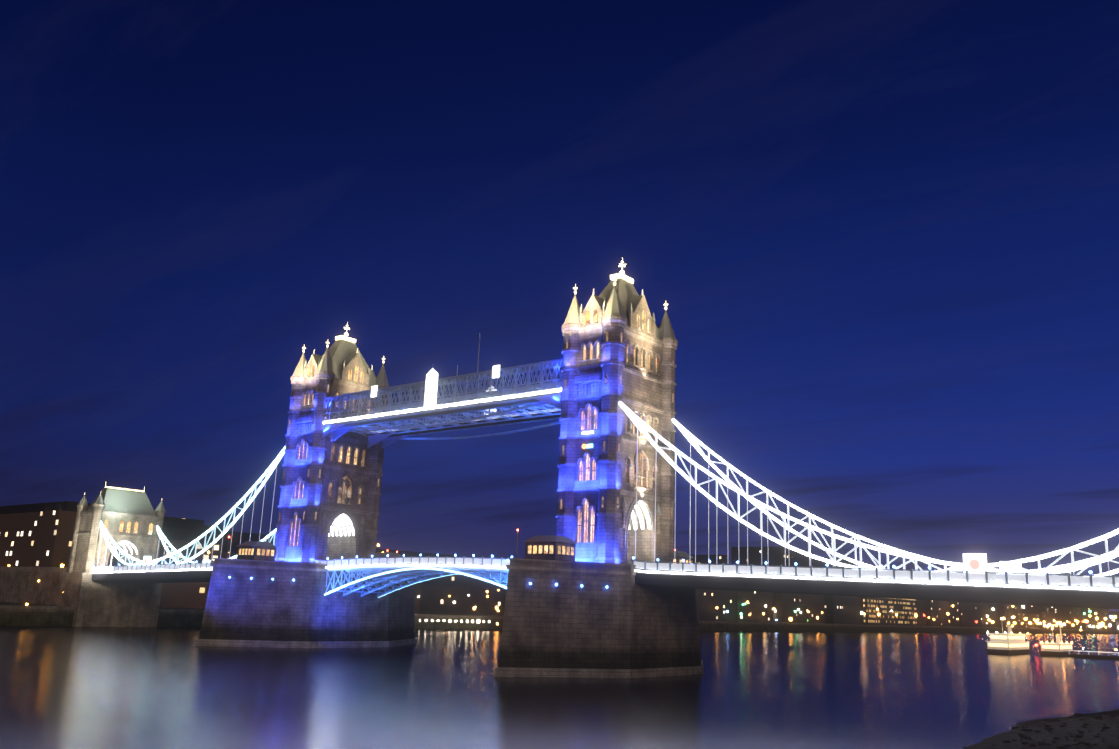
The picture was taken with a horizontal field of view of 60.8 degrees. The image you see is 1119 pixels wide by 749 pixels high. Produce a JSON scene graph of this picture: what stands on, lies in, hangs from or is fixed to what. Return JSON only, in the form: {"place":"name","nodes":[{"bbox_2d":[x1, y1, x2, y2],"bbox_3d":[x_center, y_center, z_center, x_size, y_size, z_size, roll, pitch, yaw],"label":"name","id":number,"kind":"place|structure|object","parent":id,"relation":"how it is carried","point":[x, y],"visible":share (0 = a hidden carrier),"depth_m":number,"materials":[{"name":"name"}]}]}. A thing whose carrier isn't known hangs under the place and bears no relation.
{"place":"outdoors","nodes":[
{"label":"outdoors","id":0,"kind":"place"},
{"bbox_2d":[322,333,562,448],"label":"steel walkway","id":1,"kind":"structure","parent":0,"point":[553,400],"depth_m":200.88,"materials":[{"name":"metal"}]},
{"bbox_2d":[371,365,499,414],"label":"walkway crests","id":2,"kind":"object","parent":1,"relation":"attached to","point":[431,384],"visible":0.54,"depth_m":196.87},
{"bbox_2d":[323,388,561,423],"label":"light strip","id":3,"kind":"object","parent":1,"relation":"attached to","point":[457,404],"visible":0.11,"depth_m":192.35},
{"bbox_2d":[329,388,559,432],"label":"lights","id":4,"kind":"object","parent":1,"relation":"attached to","point":[488,417],"depth_m":200.77},
{"bbox_2d":[324,391,560,436],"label":"girder","id":5,"kind":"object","parent":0,"point":[459,410],"depth_m":201.15,"materials":[{"name":"grey metal"}]},
{"bbox_2d":[0,626,1118,748],"bbox_3d":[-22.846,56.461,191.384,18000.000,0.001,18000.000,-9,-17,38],"label":"water","id":6,"kind":"structure","parent":0,"point":[66,687],"depth_m":118.06,"materials":[{"name":"blue liquid"}]},
{"bbox_2d":[199,559,414,641],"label":"pier","id":7,"kind":"structure","parent":6,"relation":"in","point":[262,605],"depth_m":202.98,"materials":[{"name":"stone"}]},
{"bbox_2d":[194,558,416,647],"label":"pier cap","id":8,"kind":"object","parent":7,"relation":"on","point":[279,644],"visible":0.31,"depth_m":201.84,"materials":[{"name":"stone"}]},
{"bbox_2d":[226,536,397,560],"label":"cabin","id":9,"kind":"object","parent":8,"relation":"attached to","point":[254,556],"depth_m":205.11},
{"bbox_2d":[239,549,273,555],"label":"cabin window","id":10,"kind":"structure","parent":9,"relation":"attached to","point":[263,552],"depth_m":205.15,"materials":[{"name":"yellow glass"}]},
{"bbox_2d":[237,541,402,556],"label":"cabin roof","id":11,"kind":"structure","parent":9,"relation":"on","point":[269,544],"depth_m":207.09,"materials":[{"name":"grey metal"}]},
{"bbox_2d":[275,354,387,560],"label":"bridge tower","id":12,"kind":"structure","parent":8,"relation":"on","point":[311,541],"depth_m":220.94,"materials":[{"name":"stone"}]},
{"bbox_2d":[290,365,369,545],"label":"windows","id":13,"kind":"structure","parent":12,"relation":"attached to","point":[349,378],"depth_m":223.91,"materials":[{"name":"beige glass"}]},
{"bbox_2d":[279,384,384,526],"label":"windows","id":14,"kind":"structure","parent":12,"relation":"on","point":[344,487],"depth_m":221.63,"materials":[{"name":"glass"}]},
{"bbox_2d":[329,514,353,535],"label":"tower ribs","id":15,"kind":"object","parent":12,"relation":"attached to","point":[343,526],"visible":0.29,"depth_m":224.09,"materials":[{"name":"white metal"}]},
{"bbox_2d":[302,322,384,362],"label":"finials","id":16,"kind":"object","parent":12,"relation":"on","point":[344,337],"visible":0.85,"depth_m":232.48,"materials":[{"name":"brown"}]},
{"bbox_2d":[275,364,388,564],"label":"stone trim","id":17,"kind":"structure","parent":8,"relation":"on","point":[320,375],"depth_m":221.04,"materials":[{"name":"stone"}]},
{"bbox_2d":[292,339,388,523],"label":"tower roof","id":18,"kind":"structure","parent":17,"relation":"on","point":[335,356],"depth_m":228.37,"materials":[{"name":"grey stone"}]},
{"bbox_2d":[498,559,700,668],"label":"pier","id":19,"kind":"structure","parent":6,"relation":"in","point":[619,622],"depth_m":151.39,"materials":[{"name":"stone"}]},
{"bbox_2d":[493,558,703,677],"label":"pier cap","id":20,"kind":"object","parent":19,"relation":"on","point":[573,672],"visible":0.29,"depth_m":149.92,"materials":[{"name":"stone"}]},
{"bbox_2d":[516,529,691,563],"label":"cabin","id":21,"kind":"object","parent":20,"relation":"attached to","point":[555,555],"depth_m":154.85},
{"bbox_2d":[523,535,693,557],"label":"cabin roof","id":22,"kind":"structure","parent":21,"relation":"on","point":[556,538],"depth_m":155.88,"materials":[{"name":"grey metal"}]},
{"bbox_2d":[528,545,690,563],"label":"cabin window","id":23,"kind":"structure","parent":21,"relation":"attached to","point":[551,549],"depth_m":154.89,"materials":[{"name":"glass"}]},
{"bbox_2d":[556,296,674,563],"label":"bridge tower","id":24,"kind":"structure","parent":20,"relation":"on","point":[608,536],"depth_m":170.54,"materials":[{"name":"stone"}]},
{"bbox_2d":[555,307,677,563],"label":"stone trim","id":25,"kind":"structure","parent":24,"relation":"attached to","point":[579,328],"depth_m":170.74,"materials":[{"name":"stone"}]},
{"bbox_2d":[582,431,593,434],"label":"sign","id":26,"kind":"object","parent":25,"relation":"attached to","point":[588,432],"visible":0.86,"depth_m":168.56,"materials":[{"name":"white"}]},
{"bbox_2d":[564,278,675,512],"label":"tower roof","id":27,"kind":"structure","parent":25,"relation":"on","point":[621,297],"depth_m":177.65,"materials":[{"name":"grey stone"}]},
{"bbox_2d":[577,309,656,542],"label":"windows","id":28,"kind":"structure","parent":24,"relation":"on","point":[589,410],"depth_m":169.01,"materials":[{"name":"beige glass"}]},
{"bbox_2d":[560,332,673,516],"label":"windows","id":29,"kind":"structure","parent":24,"relation":"on","point":[643,474],"depth_m":171.22,"materials":[{"name":"brown glass"}]},
{"bbox_2d":[573,257,667,309],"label":"finials","id":30,"kind":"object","parent":24,"relation":"on","point":[620,274],"visible":0.71,"depth_m":181.85,"materials":[{"name":"brown"}]},
{"bbox_2d":[629,501,650,528],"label":"tower ribs","id":31,"kind":"object","parent":24,"relation":"attached to","point":[640,515],"visible":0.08,"depth_m":172.45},
{"bbox_2d":[968,709,1118,748],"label":"foreshore","id":32,"kind":"structure","parent":6,"relation":"in","point":[1110,735],"depth_m":88.49,"materials":[{"name":"grey stone"}]},
{"bbox_2d":[963,710,1118,748],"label":"foreshore stones","id":33,"kind":"object","parent":32,"relation":"on","point":[1077,715],"visible":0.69,"depth_m":87.33,"materials":[{"name":"stone"}]},
{"bbox_2d":[985,648,1118,659],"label":"boats","id":34,"kind":"object","parent":6,"relation":"on","point":[1026,651],"visible":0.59,"depth_m":328.85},
{"bbox_2d":[987,624,1071,651],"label":"boats","id":35,"kind":"object","parent":34,"relation":"on","point":[1016,641],"visible":0.58,"depth_m":332.85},
{"bbox_2d":[988,635,1071,648],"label":"boat","id":36,"kind":"object","parent":35,"relation":"in","point":[1021,645],"visible":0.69,"depth_m":332.19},
{"bbox_2d":[1011,621,1116,650],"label":"lights","id":37,"kind":"object","parent":34,"relation":"on","point":[1059,622],"visible":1,"depth_m":336.60},
{"bbox_2d":[0,602,1118,633],"bbox_3d":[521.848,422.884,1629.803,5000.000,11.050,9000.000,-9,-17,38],"label":"banks","id":38,"kind":"object","parent":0,"point":[17,614],"visible":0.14,"depth_m":388.18,"materials":[{"name":"stone"}]},
{"bbox_2d":[0,507,164,626],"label":"abutment stone","id":39,"kind":"object","parent":38,"relation":"on","point":[102,603],"visible":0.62,"depth_m":276.63,"materials":[{"name":"beige stone"}]},
{"bbox_2d":[0,504,165,574],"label":"stone trim","id":40,"kind":"structure","parent":39,"relation":"on","point":[62,570],"depth_m":281.14,"materials":[{"name":"stone"}]},
{"bbox_2d":[77,488,165,515],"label":"roof","id":41,"kind":"structure","parent":39,"relation":"on","point":[123,501],"depth_m":282.77,"materials":[{"name":"grey stone"}]},
{"bbox_2d":[84,484,144,494],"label":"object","id":42,"kind":"object","parent":41,"relation":"on","point":[123,488],"visible":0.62,"depth_m":285.93,"materials":[{"name":"white metal"}]},
{"bbox_2d":[104,519,152,533],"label":"windows","id":43,"kind":"structure","parent":39,"relation":"attached to","point":[129,526],"depth_m":280.26,"materials":[{"name":"yellow glass"}]},
{"bbox_2d":[119,541,137,553],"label":"abutment ribs","id":44,"kind":"object","parent":39,"relation":"attached to","point":[128,546],"visible":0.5,"depth_m":282.81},
{"bbox_2d":[100,447,284,568],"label":"suspension chain","id":45,"kind":"object","parent":39,"relation":"attached to","point":[277,458],"visible":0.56,"depth_m":240.63,"materials":[{"name":"white metal"}]},
{"bbox_2d":[97,467,276,565],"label":"hangers","id":46,"kind":"object","parent":45,"relation":"hanging from","point":[222,538],"visible":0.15,"depth_m":229.33,"materials":[{"name":"white metal"}]},
{"bbox_2d":[102,460,276,564],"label":"chain bracing","id":47,"kind":"object","parent":45,"relation":"attached to","point":[179,552],"visible":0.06,"depth_m":241.15,"materials":[{"name":"white metal"}]},
{"bbox_2d":[53,557,119,566],"bbox_3d":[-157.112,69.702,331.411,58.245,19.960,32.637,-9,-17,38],"label":"tree","id":48,"kind":"object","parent":38,"relation":"on","point":[112,564],"visible":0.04,"depth_m":326.11,"materials":[{"name":"green plant"}]},
{"bbox_2d":[0,510,236,607],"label":"building","id":49,"kind":"structure","parent":38,"relation":"on","point":[37,539],"depth_m":341.52,"materials":[{"name":"brown"}]},
{"bbox_2d":[0,501,1118,629],"bbox_3d":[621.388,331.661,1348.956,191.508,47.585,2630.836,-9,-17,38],"label":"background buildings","id":50,"kind":"structure","parent":38,"relation":"on","point":[842,609],"depth_m":668.82,"materials":[{"name":"black"}]},
{"bbox_2d":[860,597,916,625],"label":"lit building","id":51,"kind":"structure","parent":50,"relation":"on","point":[905,610],"depth_m":760.41,"materials":[{"name":"brown"}]},
{"bbox_2d":[162,524,1110,629],"bbox_3d":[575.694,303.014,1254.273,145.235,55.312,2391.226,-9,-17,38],"label":"building windows","id":52,"kind":"structure","parent":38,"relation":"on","point":[434,599],"depth_m":638.16,"materials":[{"name":"brown"}]},
{"bbox_2d":[8,544,1115,630],"bbox_3d":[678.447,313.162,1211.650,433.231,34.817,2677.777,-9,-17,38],"label":"street lights","id":53,"kind":"object","parent":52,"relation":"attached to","point":[790,618],"visible":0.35,"depth_m":1026.15},
{"bbox_2d":[386,550,1118,627],"bbox_3d":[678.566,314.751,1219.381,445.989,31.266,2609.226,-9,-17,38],"label":"lights","id":54,"kind":"object","parent":52,"relation":"attached to","point":[478,621],"depth_m":631.63},
{"bbox_2d":[0,0,1118,611],"label":"sky","id":55,"kind":"structure","parent":0,"point":[879,239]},
{"bbox_2d":[93,564,1118,592],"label":"deck road","id":56,"kind":"structure","parent":0,"point":[760,578],"depth_m":136.02,"materials":[{"name":"white metal"}]},
{"bbox_2d":[325,566,508,597],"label":"bascule girders","id":57,"kind":"object","parent":56,"relation":"on","point":[498,576],"visible":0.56,"depth_m":203.28,"materials":[{"name":"blue metal"}]},
{"bbox_2d":[324,567,506,596],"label":"bridge arch","id":58,"kind":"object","parent":57,"relation":"attached to","point":[418,582],"visible":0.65,"depth_m":191.47,"materials":[{"name":"metal"}]},
{"bbox_2d":[91,571,1118,608],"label":"deck girders","id":59,"kind":"object","parent":56,"relation":"on","point":[1101,600],"visible":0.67,"depth_m":134.20,"materials":[{"name":"grey metal"}]},
{"bbox_2d":[91,564,1118,590],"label":"deck light","id":60,"kind":"object","parent":56,"relation":"on","point":[955,583],"visible":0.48,"depth_m":138.69,"materials":[{"name":"white"}]},
{"bbox_2d":[92,558,1118,587],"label":"deck panels","id":61,"kind":"object","parent":56,"relation":"on","point":[999,578],"visible":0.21,"depth_m":139.60,"materials":[{"name":"white metal"}]},
{"bbox_2d":[92,556,1118,587],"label":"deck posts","id":62,"kind":"object","parent":56,"relation":"on","point":[910,570],"visible":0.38,"depth_m":142.88,"materials":[{"name":"white metal"}]},
{"bbox_2d":[93,554,1091,573],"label":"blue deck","id":63,"kind":"structure","parent":62,"relation":"on","point":[966,568],"depth_m":148.39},
{"bbox_2d":[965,555,984,571],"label":"ring","id":64,"kind":"object","parent":62,"relation":"attached to","point":[979,559],"visible":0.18,"depth_m":124.47,"materials":[{"name":"white metal"}]},
{"bbox_2d":[969,559,979,569],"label":"disc","id":65,"kind":"object","parent":64,"relation":"attached to","point":[974,564],"visible":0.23,"depth_m":124.45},
{"bbox_2d":[619,401,1118,580],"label":"suspension chains","id":66,"kind":"object","parent":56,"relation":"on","point":[1064,568],"visible":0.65,"depth_m":144.38,"materials":[{"name":"white metal"}]},
{"bbox_2d":[635,428,1109,575],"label":"hangers","id":67,"kind":"object","parent":66,"relation":"hanging from","point":[716,520],"visible":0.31,"depth_m":158.42,"materials":[{"name":"white metal"}]},
{"bbox_2d":[637,421,1118,575],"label":"chain truss bracing","id":68,"kind":"object","parent":66,"relation":"attached to","point":[834,550],"visible":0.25,"depth_m":144.92,"materials":[{"name":"white metal"}]},
{"bbox_2d":[988,633,1071,643],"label":"boat decks","id":69,"kind":"object","parent":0,"point":[1022,634],"visible":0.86,"depth_m":333.09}
]}

